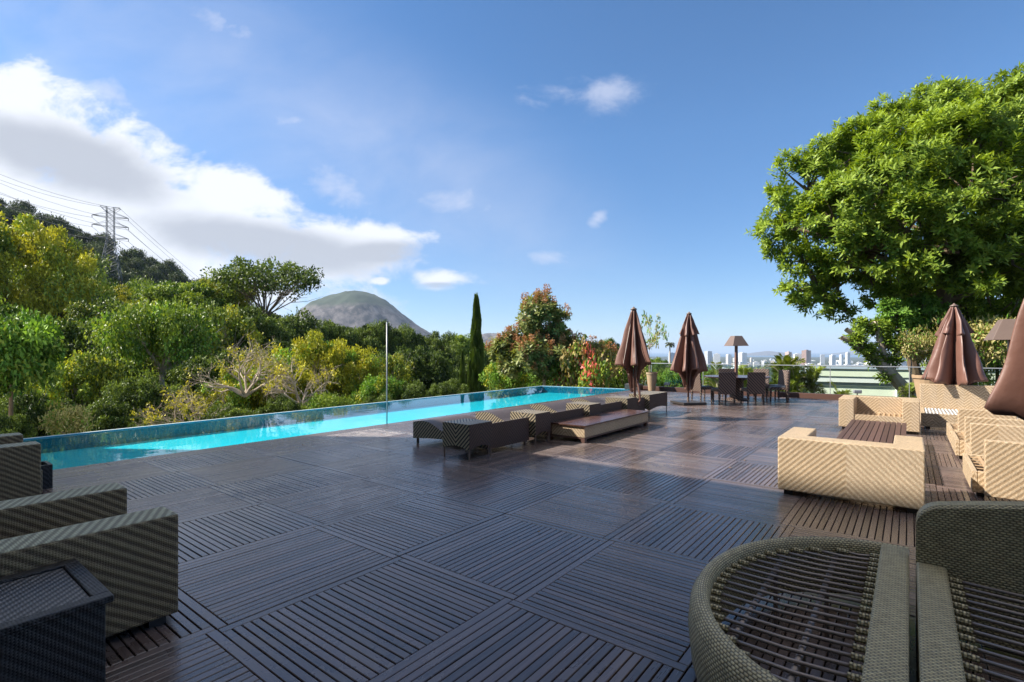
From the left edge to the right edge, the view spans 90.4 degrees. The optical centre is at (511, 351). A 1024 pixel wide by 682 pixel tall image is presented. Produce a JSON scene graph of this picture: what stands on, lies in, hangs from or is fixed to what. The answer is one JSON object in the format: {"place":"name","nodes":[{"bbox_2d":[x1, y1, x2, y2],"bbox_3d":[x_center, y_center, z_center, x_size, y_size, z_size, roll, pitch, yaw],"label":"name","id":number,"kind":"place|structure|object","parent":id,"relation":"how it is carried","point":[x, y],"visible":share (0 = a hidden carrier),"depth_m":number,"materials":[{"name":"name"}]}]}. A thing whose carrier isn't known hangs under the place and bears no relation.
{"place":"outdoors","nodes":[
{"label":"outdoors","id":0,"kind":"place"},
{"bbox_2d":[294,290,431,336],"bbox_3d":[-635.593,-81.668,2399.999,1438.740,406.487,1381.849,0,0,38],"label":"mountain","id":1,"kind":"structure","parent":0,"point":[352,309],"depth_m":2192.77,"materials":[{"name":"stone"}]},
{"bbox_2d":[0,261,926,402],"bbox_3d":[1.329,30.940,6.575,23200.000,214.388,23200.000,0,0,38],"label":"ground","id":2,"kind":"structure","parent":0,"point":[855,360],"depth_m":4866.96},
{"bbox_2d":[0,403,36,437],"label":"shrub","id":3,"kind":"object","parent":2,"relation":"on","point":[11,424],"visible":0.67,"depth_m":15.20,"materials":[{"name":"green plant"}]},
{"bbox_2d":[0,294,60,357],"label":"tree","id":4,"kind":"object","parent":2,"relation":"on","point":[11,309],"visible":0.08,"depth_m":26.21,"materials":[{"name":"green plant"}]},
{"bbox_2d":[0,307,67,415],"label":"tree","id":5,"kind":"object","parent":2,"relation":"on","point":[26,350],"visible":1,"depth_m":16.79,"materials":[{"name":"green plant"}]},
{"bbox_2d":[0,390,78,437],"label":"shrub","id":6,"kind":"object","parent":2,"relation":"on","point":[31,407],"visible":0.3,"depth_m":19.44,"materials":[{"name":"green plant"}]},
{"bbox_2d":[0,204,118,320],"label":"tree","id":7,"kind":"object","parent":2,"relation":"on","point":[52,268],"visible":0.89,"depth_m":45.78,"materials":[{"name":"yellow plant"}]},
{"bbox_2d":[4,251,115,294],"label":"tree","id":8,"kind":"object","parent":2,"relation":"on","point":[100,273],"visible":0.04,"depth_m":74.62,"materials":[{"name":"green plant"}]},
{"bbox_2d":[37,399,95,435],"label":"shrub","id":9,"kind":"object","parent":2,"relation":"on","point":[56,421],"visible":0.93,"depth_m":16.81,"materials":[{"name":"green plant"}]},
{"bbox_2d":[0,312,140,404],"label":"tree","id":10,"kind":"object","parent":2,"relation":"on","point":[72,332],"visible":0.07,"depth_m":31.19,"materials":[{"name":"green plant"}]},
{"bbox_2d":[14,345,140,408],"bbox_3d":[-21.903,9.062,26.049,5.152,18.893,5.775,0,0,22],"label":"tree","id":11,"kind":"object","parent":2,"relation":"on","point":[83,378],"visible":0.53,"depth_m":24.95,"materials":[{"name":"green plant"}]},
{"bbox_2d":[53,276,132,321],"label":"tree","id":12,"kind":"object","parent":2,"relation":"on","point":[121,298],"visible":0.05,"depth_m":57.09,"materials":[{"name":"green plant"}]},
{"bbox_2d":[53,395,146,434],"bbox_3d":[-16.815,6.740,20.878,3.478,9.999,3.222,0,0,-21],"label":"shrub","id":13,"kind":"object","parent":2,"relation":"on","point":[108,416],"visible":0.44,"depth_m":20.65,"materials":[{"name":"green plant"}]},
{"bbox_2d":[62,293,152,343],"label":"tree","id":14,"kind":"object","parent":2,"relation":"on","point":[85,312],"visible":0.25,"depth_m":38.35,"materials":[{"name":"green plant"}]},
{"bbox_2d":[92,205,128,280],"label":"pylon","id":15,"kind":"object","parent":2,"relation":"on","point":[110,231],"visible":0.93,"depth_m":172.02,"materials":[{"name":"metal"}]},
{"bbox_2d":[118,246,152,267],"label":"tree","id":16,"kind":"object","parent":2,"relation":"on","point":[132,253],"visible":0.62,"depth_m":218.51,"materials":[{"name":"green plant"}]},
{"bbox_2d":[0,219,281,319],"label":"hill scrub","id":17,"kind":"object","parent":2,"relation":"on","point":[125,270],"visible":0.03,"depth_m":205.42,"materials":[{"name":"green plant"}]},
{"bbox_2d":[89,368,193,422],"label":"tree","id":18,"kind":"object","parent":2,"relation":"on","point":[142,392],"visible":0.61,"depth_m":23.34,"materials":[{"name":"green plant"}]},
{"bbox_2d":[107,279,180,304],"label":"tree","id":19,"kind":"object","parent":2,"relation":"on","point":[135,289],"visible":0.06,"depth_m":72.03,"materials":[{"name":"green plant"}]},
{"bbox_2d":[75,294,221,384],"bbox_3d":[-22.402,7.709,32.974,6.841,22.808,7.867,0,0,-1],"label":"tree","id":20,"kind":"object","parent":2,"relation":"on","point":[166,333],"visible":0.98,"depth_m":31.64,"materials":[{"name":"green plant"}]},
{"bbox_2d":[129,378,242,426],"bbox_3d":[-12.886,2.718,20.551,3.514,3.470,4.153,0,0,42],"label":"bare shrub","id":21,"kind":"object","parent":2,"relation":"on","point":[179,403],"visible":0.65,"depth_m":19.93,"materials":[{"name":"plant"}]},
{"bbox_2d":[139,280,241,309],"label":"tree","id":22,"kind":"object","parent":2,"relation":"on","point":[188,292],"visible":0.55,"depth_m":59.12,"materials":[{"name":"green plant"}]},
{"bbox_2d":[165,349,256,420],"bbox_3d":[-17.422,7.753,30.273,5.612,16.084,5.306,0,0,19],"label":"tree","id":23,"kind":"object","parent":2,"relation":"on","point":[198,361],"visible":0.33,"depth_m":28.87,"materials":[{"name":"green plant"}]},
{"bbox_2d":[174,297,265,366],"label":"tree","id":24,"kind":"object","parent":2,"relation":"on","point":[227,322],"visible":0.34,"depth_m":43.33,"materials":[{"name":"green plant"}]},
{"bbox_2d":[191,278,257,308],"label":"tree","id":25,"kind":"object","parent":2,"relation":"on","point":[244,302],"visible":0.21,"depth_m":64.07,"materials":[{"name":"green plant"}]},
{"bbox_2d":[197,400,254,419],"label":"shrub","id":26,"kind":"object","parent":2,"relation":"on","point":[232,412],"visible":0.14,"depth_m":20.89,"materials":[{"name":"green plant"}]},
{"bbox_2d":[195,367,270,411],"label":"tree","id":27,"kind":"object","parent":2,"relation":"on","point":[230,380],"visible":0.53,"depth_m":25.30,"materials":[{"name":"green plant"}]},
{"bbox_2d":[180,330,302,405],"bbox_3d":[-12.539,1.032,23.902,5.040,4.211,4.264,0,0,-18],"label":"bare shrub","id":28,"kind":"object","parent":2,"relation":"on","point":[245,393],"visible":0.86,"depth_m":23.91,"materials":[{"name":"beige plant"}]},
{"bbox_2d":[215,303,300,353],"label":"tree","id":29,"kind":"object","parent":2,"relation":"on","point":[268,327],"visible":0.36,"depth_m":46.88,"materials":[{"name":"green plant"}]},
{"bbox_2d":[199,255,324,315],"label":"tree","id":30,"kind":"object","parent":2,"relation":"on","point":[264,281],"visible":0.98,"depth_m":57.89,"materials":[{"name":"green plant"}]},
{"bbox_2d":[223,357,314,414],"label":"tree","id":31,"kind":"object","parent":2,"relation":"on","point":[291,395],"visible":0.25,"depth_m":26.21,"materials":[{"name":"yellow plant"}]},
{"bbox_2d":[253,393,301,414],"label":"shrub","id":32,"kind":"object","parent":2,"relation":"on","point":[282,404],"visible":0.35,"depth_m":21.63,"materials":[{"name":"green plant"}]},
{"bbox_2d":[234,338,320,394],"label":"tree","id":33,"kind":"object","parent":2,"relation":"on","point":[283,345],"visible":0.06,"depth_m":34.44,"materials":[{"name":"green plant"}]},
{"bbox_2d":[260,307,333,360],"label":"tree","id":34,"kind":"object","parent":2,"relation":"on","point":[302,327],"visible":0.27,"depth_m":50.99,"materials":[{"name":"green plant"}]},
{"bbox_2d":[259,353,341,407],"bbox_3d":[-9.848,1.799,23.673,3.584,3.492,3.554,0,0,-32],"label":"bare shrub","id":35,"kind":"object","parent":2,"relation":"on","point":[281,373],"visible":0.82,"depth_m":23.20,"materials":[{"name":"plant"}]},
{"bbox_2d":[271,328,362,396],"bbox_3d":[-11.207,6.214,29.033,5.225,15.020,5.066,0,0,-43],"label":"tree","id":36,"kind":"object","parent":2,"relation":"on","point":[315,347],"visible":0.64,"depth_m":28.26,"materials":[{"name":"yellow plant"}]},
{"bbox_2d":[296,390,359,410],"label":"shrub","id":37,"kind":"object","parent":2,"relation":"on","point":[324,400],"visible":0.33,"depth_m":22.68,"materials":[{"name":"green plant"}]},
{"bbox_2d":[314,319,368,376],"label":"tree","id":38,"kind":"object","parent":2,"relation":"on","point":[341,332],"visible":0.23,"depth_m":53.48,"materials":[{"name":"green plant"}]},
{"bbox_2d":[320,344,389,402],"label":"tree","id":39,"kind":"object","parent":2,"relation":"on","point":[367,361],"visible":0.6,"depth_m":29.13,"materials":[{"name":"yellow plant"}]},
{"bbox_2d":[351,319,401,359],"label":"tree","id":40,"kind":"object","parent":2,"relation":"on","point":[374,337],"visible":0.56,"depth_m":55.81,"materials":[{"name":"green plant"}]},
{"bbox_2d":[350,371,406,402],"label":"shrub","id":41,"kind":"object","parent":2,"relation":"on","point":[375,386],"visible":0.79,"depth_m":26.54,"materials":[{"name":"green plant"}]},
{"bbox_2d":[363,349,420,394],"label":"tree","id":42,"kind":"object","parent":2,"relation":"on","point":[400,368],"visible":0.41,"depth_m":36.37,"materials":[{"name":"green plant"}]},
{"bbox_2d":[391,322,435,361],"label":"tree","id":43,"kind":"object","parent":2,"relation":"on","point":[411,339],"visible":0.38,"depth_m":58.88,"materials":[{"name":"green plant"}]},
{"bbox_2d":[392,379,434,399],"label":"shrub","id":44,"kind":"object","parent":2,"relation":"on","point":[412,391],"visible":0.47,"depth_m":26.57,"materials":[{"name":"green plant"}]},
{"bbox_2d":[396,344,458,390],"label":"tree","id":45,"kind":"object","parent":2,"relation":"on","point":[434,366],"visible":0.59,"depth_m":38.61,"materials":[{"name":"green plant"}]},
{"bbox_2d":[422,330,459,359],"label":"tree","id":46,"kind":"object","parent":2,"relation":"on","point":[435,341],"visible":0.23,"depth_m":65.02,"materials":[{"name":"green plant"}]},
{"bbox_2d":[429,378,469,395],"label":"shrub","id":47,"kind":"object","parent":2,"relation":"on","point":[447,388],"visible":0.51,"depth_m":28.55,"materials":[{"name":"green plant"}]},
{"bbox_2d":[445,333,469,358],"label":"tree","id":48,"kind":"object","parent":2,"relation":"on","point":[463,341],"visible":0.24,"depth_m":72.61,"materials":[{"name":"green plant"}]},
{"bbox_2d":[467,293,486,392],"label":"tree","id":49,"kind":"object","parent":2,"relation":"on","point":[476,353],"visible":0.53,"depth_m":30.73,"materials":[{"name":"green plant"}]},
{"bbox_2d":[478,360,534,389],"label":"shrub","id":50,"kind":"object","parent":2,"relation":"on","point":[495,379],"visible":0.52,"depth_m":26.50,"materials":[{"name":"green plant"}]},
{"bbox_2d":[485,283,617,385],"bbox_3d":[1.987,1.440,24.512,6.625,9.491,2.819,0,0,-5],"label":"tree","id":51,"kind":"object","parent":2,"relation":"on","point":[514,351],"visible":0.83,"depth_m":24.12,"materials":[{"name":"green plant"}]},
{"bbox_2d":[545,334,624,388],"bbox_3d":[3.464,5.945,23.491,2.962,13.585,3.256,0,0,-36],"label":"shrub","id":52,"kind":"object","parent":2,"relation":"on","point":[592,363],"visible":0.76,"depth_m":23.11,"materials":[{"name":"green plant"}]},
{"bbox_2d":[641,310,668,371],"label":"tree","id":53,"kind":"object","parent":2,"relation":"on","point":[654,339],"visible":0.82,"depth_m":25.02,"materials":[{"name":"green plant"}]},
{"bbox_2d":[656,367,683,386],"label":"shrub","id":54,"kind":"object","parent":2,"relation":"on","point":[668,375],"visible":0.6,"depth_m":23.80,"materials":[{"name":"green plant"}]},
{"bbox_2d":[763,353,804,391],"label":"palm","id":55,"kind":"object","parent":2,"relation":"on","point":[787,359],"visible":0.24,"depth_m":22.97,"materials":[{"name":"green plant"}]},
{"bbox_2d":[777,359,826,393],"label":"palm","id":56,"kind":"object","parent":2,"relation":"on","point":[812,376],"visible":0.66,"depth_m":22.76,"materials":[{"name":"green plant"}]},
{"bbox_2d":[838,315,916,396],"bbox_3d":[12.471,1.265,16.922,3.202,4.994,1.180,0,0,1],"label":"tree","id":57,"kind":"object","parent":2,"relation":"on","point":[857,340],"visible":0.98,"depth_m":16.70,"materials":[{"name":"green plant"}]},
{"bbox_2d":[744,61,1023,330],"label":"tree","id":58,"kind":"object","parent":2,"relation":"on","point":[945,168],"visible":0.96,"depth_m":17.27,"materials":[{"name":"green plant"}]},
{"bbox_2d":[809,365,1000,396],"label":"building","id":59,"kind":"structure","parent":2,"relation":"on","point":[843,378],"depth_m":29.05,"materials":[{"name":"white concrete"}]},
{"bbox_2d":[888,328,935,395],"bbox_3d":[13.079,1.186,16.626,1.382,3.930,1.302,0,0,-11],"label":"shrub","id":60,"kind":"object","parent":2,"relation":"on","point":[914,349],"visible":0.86,"depth_m":16.36,"materials":[{"name":"green plant"}]},
{"bbox_2d":[871,292,960,382],"bbox_3d":[14.194,0.860,17.934,3.483,6.047,1.484,0,0,-21],"label":"tree","id":61,"kind":"object","parent":2,"relation":"on","point":[910,313],"visible":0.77,"depth_m":17.61,"materials":[{"name":"green plant"}]},
{"bbox_2d":[911,324,938,358],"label":"shrub","id":62,"kind":"object","parent":2,"relation":"on","point":[932,341],"visible":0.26,"depth_m":16.53,"materials":[{"name":"green plant"}]},
{"bbox_2d":[905,298,1008,385],"bbox_3d":[20.331,4.492,22.429,4.250,13.575,4.645,0,0,13],"label":"tree","id":63,"kind":"object","parent":2,"relation":"on","point":[993,310],"visible":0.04,"depth_m":21.57,"materials":[{"name":"green plant"}]},
{"bbox_2d":[931,311,1006,367],"bbox_3d":[14.668,1.654,16.129,1.976,5.967,2.097,0,0,-38],"label":"shrub","id":64,"kind":"object","parent":2,"relation":"on","point":[980,328],"visible":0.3,"depth_m":15.79,"materials":[{"name":"green plant"}]},
{"bbox_2d":[972,312,1015,367],"bbox_3d":[15.367,1.720,15.908,2.065,6.235,2.192,0,0,-5],"label":"shrub","id":65,"kind":"object","parent":2,"relation":"on","point":[996,318],"visible":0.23,"depth_m":15.67,"materials":[{"name":"green plant"}]},
{"bbox_2d":[0,0,1023,351],"label":"sky","id":66,"kind":"structure","parent":0,"point":[615,156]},
{"bbox_2d":[648,352,897,356],"bbox_3d":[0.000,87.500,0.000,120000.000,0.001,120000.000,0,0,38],"label":"sea","id":67,"kind":"structure","parent":0,"point":[722,354],"depth_m":14888.61,"materials":[{"name":"blue liquid"}]},
{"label":"pool base","id":68,"kind":"structure","parent":0,"visible":0},
{"bbox_2d":[41,403,523,469],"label":"pool floor","id":69,"kind":"structure","parent":68,"relation":"on","point":[92,455],"depth_m":10.65,"materials":[{"name":"teal tile"}]},
{"bbox_2d":[23,386,611,452],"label":"pool wall","id":70,"kind":"structure","parent":69,"relation":"on","point":[79,441],"depth_m":10.79,"materials":[{"name":"blue tile"}]},
{"bbox_2d":[298,386,626,411],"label":"pool water","id":71,"kind":"structure","parent":69,"relation":"in","point":[529,395],"depth_m":16.73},
{"bbox_2d":[23,386,620,438],"bbox_3d":[-2.650,1.797,13.869,4.130,0.606,19.400,0,0,38],"label":"pool rim","id":72,"kind":"object","parent":68,"relation":"on","point":[268,413],"visible":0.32,"depth_m":11.71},
{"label":"terrace base","id":73,"kind":"structure","parent":0,"visible":0},
{"bbox_2d":[645,390,987,681],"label":"terrace slab","id":74,"kind":"structure","parent":73,"relation":"on","point":[882,540],"depth_m":4.33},
{"bbox_2d":[41,389,1023,681],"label":"deck","id":75,"kind":"structure","parent":74,"relation":"on","point":[389,553],"depth_m":4.00,"materials":[{"name":"brown wood"}]},
{"bbox_2d":[0,433,42,500],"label":"armchair","id":76,"kind":"object","parent":75,"relation":"on","point":[21,473],"visible":0.81,"depth_m":4.88,"materials":[{"name":"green wicker"}]},
{"bbox_2d":[41,461,52,488],"bbox_3d":[-5.258,1.370,5.566,0.300,0.260,0.300,0,0,38],"label":"side table","id":77,"kind":"object","parent":75,"relation":"on","point":[47,468],"visible":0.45,"depth_m":5.56,"materials":[{"name":"black wicker"}]},
{"bbox_2d":[0,559,113,681],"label":"side table","id":78,"kind":"object","parent":75,"relation":"on","point":[52,622],"visible":1,"depth_m":2.01,"materials":[{"name":"black wicker"}]},
{"bbox_2d":[0,482,177,636],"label":"armchair","id":79,"kind":"object","parent":75,"relation":"on","point":[129,561],"visible":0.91,"depth_m":2.70,"materials":[{"name":"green wicker"}]},
{"bbox_2d":[443,418,491,460],"bbox_3d":[-0.637,1.250,7.276,0.520,0.500,0.485,0,0,38],"label":"side table","id":80,"kind":"object","parent":75,"relation":"on","point":[466,434],"visible":1,"depth_m":7.11,"materials":[{"name":"wicker"}]},
{"bbox_2d":[413,415,528,453],"bbox_3d":[-0.677,1.278,8.281,1.620,0.445,1.020,0,0,38],"label":"sun lounger","id":81,"kind":"object","parent":75,"relation":"on","point":[509,432],"visible":0.61,"depth_m":8.02,"materials":[{"name":"wicker"}]},
{"bbox_2d":[510,409,549,444],"bbox_3d":[0.306,1.250,8.484,0.520,0.500,0.430,0,0,38],"label":"side table","id":82,"kind":"object","parent":75,"relation":"on","point":[539,421],"visible":0.59,"depth_m":8.32,"materials":[{"name":"wicker"}]},
{"bbox_2d":[476,406,583,439],"bbox_3d":[0.333,1.278,9.573,1.620,0.445,1.240,0,0,38],"label":"sun lounger","id":83,"kind":"object","parent":75,"relation":"on","point":[499,415],"visible":0.25,"depth_m":9.34,"materials":[{"name":"wicker"}]},
{"bbox_2d":[530,400,621,412],"bbox_3d":[1.373,1.278,10.905,1.620,0.445,1.120,0,0,38],"label":"sun lounger","id":84,"kind":"object","parent":75,"relation":"on","point":[556,406],"visible":0.16,"depth_m":10.76,"materials":[{"name":"wicker"}]},
{"bbox_2d":[566,401,600,415],"bbox_3d":[1.387,1.250,9.867,0.520,0.500,0.440,0,0,38],"label":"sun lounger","id":85,"kind":"object","parent":75,"relation":"on","point":[591,408],"visible":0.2,"depth_m":9.71,"materials":[{"name":"wicker"}]},
{"bbox_2d":[550,409,649,442],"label":"daybed platform","id":86,"kind":"structure","parent":75,"relation":"on","point":[583,428],"depth_m":8.91,"materials":[{"name":"brown wood"}]},
{"bbox_2d":[606,396,636,409],"bbox_3d":[2.393,1.250,11.155,0.520,0.500,0.470,0,0,38],"label":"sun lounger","id":87,"kind":"object","parent":75,"relation":"on","point":[630,403],"visible":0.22,"depth_m":11.01,"materials":[{"name":"wicker"}]},
{"bbox_2d":[615,307,651,405],"bbox_3d":[2.724,0.245,11.454,0.816,2.510,0.748,-1,0,9],"label":"patio umbrella","id":88,"kind":"object","parent":75,"relation":"on","point":[633,358],"visible":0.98,"depth_m":11.35,"materials":[{"name":"fabric"}]},
{"bbox_2d":[629,391,666,415],"bbox_3d":[3.307,1.250,12.326,0.520,0.500,1.100,0,0,38],"label":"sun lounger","id":89,"kind":"object","parent":75,"relation":"on","point":[653,399],"visible":0.74,"depth_m":12.05,"materials":[{"name":"wicker"}]},
{"bbox_2d":[670,312,707,404],"bbox_3d":[5.032,0.180,14.606,1.034,2.640,1.053,1,0,-14],"label":"patio umbrella","id":90,"kind":"object","parent":75,"relation":"on","point":[688,365],"visible":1,"depth_m":14.40,"materials":[{"name":"fabric"}]},
{"bbox_2d":[711,372,735,404],"bbox_3d":[6.023,1.040,14.525,0.510,0.921,0.530,0,0,-7],"label":"dining chair","id":91,"kind":"object","parent":75,"relation":"on","point":[726,383],"visible":1,"depth_m":14.29,"materials":[{"name":"wicker"}]},
{"bbox_2d":[724,336,748,374],"bbox_3d":[7.183,0.500,16.300,0.540,2.000,0.540,0,0,-7],"label":"floor lamp","id":92,"kind":"object","parent":75,"relation":"on","point":[736,341],"visible":0.69,"depth_m":16.18,"materials":[{"name":"metal"}]},
{"bbox_2d":[704,375,770,400],"bbox_3d":[6.950,1.133,15.750,1.900,0.735,1.900,0,0,0],"label":"dining table","id":93,"kind":"object","parent":75,"relation":"on","point":[740,379],"visible":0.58,"depth_m":15.56,"materials":[{"name":"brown wood"}]},
{"bbox_2d":[740,372,765,404],"bbox_3d":[6.861,1.040,14.525,0.510,0.921,0.530,0,0,-1],"label":"dining chair","id":94,"kind":"object","parent":75,"relation":"on","point":[755,383],"visible":1,"depth_m":14.29,"materials":[{"name":"wicker"}]},
{"bbox_2d":[688,536,908,681],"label":"daybed","id":95,"kind":"object","parent":75,"relation":"on","point":[727,583],"visible":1,"depth_m":2.32,"materials":[{"name":"wicker"}]},
{"bbox_2d":[778,427,924,513],"bbox_3d":[3.565,1.200,5.362,1.210,0.600,0.930,0,0,38],"label":"armchair","id":96,"kind":"object","parent":75,"relation":"on","point":[890,474],"visible":0.97,"depth_m":4.98,"materials":[{"name":"beige wicker"}]},
{"bbox_2d":[836,419,906,443],"bbox_3d":[5.101,1.325,7.182,0.732,0.350,3.100,0,0,38],"label":"coffee table","id":97,"kind":"object","parent":75,"relation":"on","point":[874,431],"visible":0.54,"depth_m":7.32,"materials":[{"name":"brown wood"}]},
{"bbox_2d":[839,395,919,434],"bbox_3d":[7.109,1.200,9.858,1.230,0.600,0.950,0,0,38],"label":"armchair","id":98,"kind":"object","parent":75,"relation":"on","point":[901,410],"visible":0.81,"depth_m":9.79,"materials":[{"name":"beige wicker"}]},
{"bbox_2d":[921,303,988,385],"bbox_3d":[9.515,0.230,10.927,1.079,2.540,1.360,0,0,18],"label":"patio umbrella","id":99,"kind":"object","parent":75,"relation":"on","point":[955,358],"visible":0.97,"depth_m":10.75,"materials":[{"name":"fabric"}]},
{"bbox_2d":[916,501,1023,681],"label":"daybed","id":100,"kind":"object","parent":75,"relation":"on","point":[970,571],"visible":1,"depth_m":2.49,"materials":[{"name":"wicker"}]},
{"bbox_2d":[920,383,1019,428],"bbox_3d":[9.297,1.100,9.907,2.100,0.800,1.620,0,0,38],"label":"sofa","id":101,"kind":"object","parent":75,"relation":"on","point":[940,404],"visible":0.45,"depth_m":10.58,"materials":[{"name":"beige wicker"}]},
{"bbox_2d":[946,408,1016,442],"bbox_3d":[7.569,1.198,8.181,0.840,0.605,1.112,0,0,38],"label":"lounge chair","id":102,"kind":"object","parent":75,"relation":"on","point":[959,425],"visible":0.37,"depth_m":7.90,"materials":[{"name":"beige wicker"}]},
{"bbox_2d":[951,416,1023,458],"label":"lounge chair","id":103,"kind":"object","parent":75,"relation":"on","point":[959,439],"visible":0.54,"depth_m":6.95,"materials":[{"name":"beige wicker"}]},
{"bbox_2d":[963,439,1023,500],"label":"lounge chair","id":104,"kind":"object","parent":75,"relation":"on","point":[996,470],"visible":1,"depth_m":5.07,"materials":[{"name":"beige wicker"}]},
{"bbox_2d":[965,423,1023,454],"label":"lounge chair","id":105,"kind":"object","parent":75,"relation":"on","point":[980,433],"visible":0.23,"depth_m":6.24,"materials":[{"name":"beige wicker"}]},
{"bbox_2d":[984,319,1015,351],"bbox_3d":[7.749,0.500,7.900,0.540,2.000,0.540,0,0,32],"label":"floor lamp","id":106,"kind":"object","parent":75,"relation":"on","point":[1001,329],"visible":0.43,"depth_m":7.81,"materials":[{"name":"metal"}]},
{"bbox_2d":[984,299,1023,419],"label":"patio umbrella","id":107,"kind":"object","parent":75,"relation":"on","point":[1006,397],"visible":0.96,"depth_m":3.86,"materials":[{"name":"fabric"}]},
{"bbox_2d":[643,386,914,399],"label":"kerb","id":108,"kind":"structure","parent":74,"relation":"on","point":[782,394],"depth_m":16.93,"materials":[{"name":"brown wood"}]},
{"bbox_2d":[651,363,1001,397],"bbox_3d":[11.782,0.909,15.096,16.029,0.922,0.044,0,0,38],"label":"glass fence","id":109,"kind":"object","parent":108,"relation":"on","point":[819,365],"visible":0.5,"depth_m":16.31,"materials":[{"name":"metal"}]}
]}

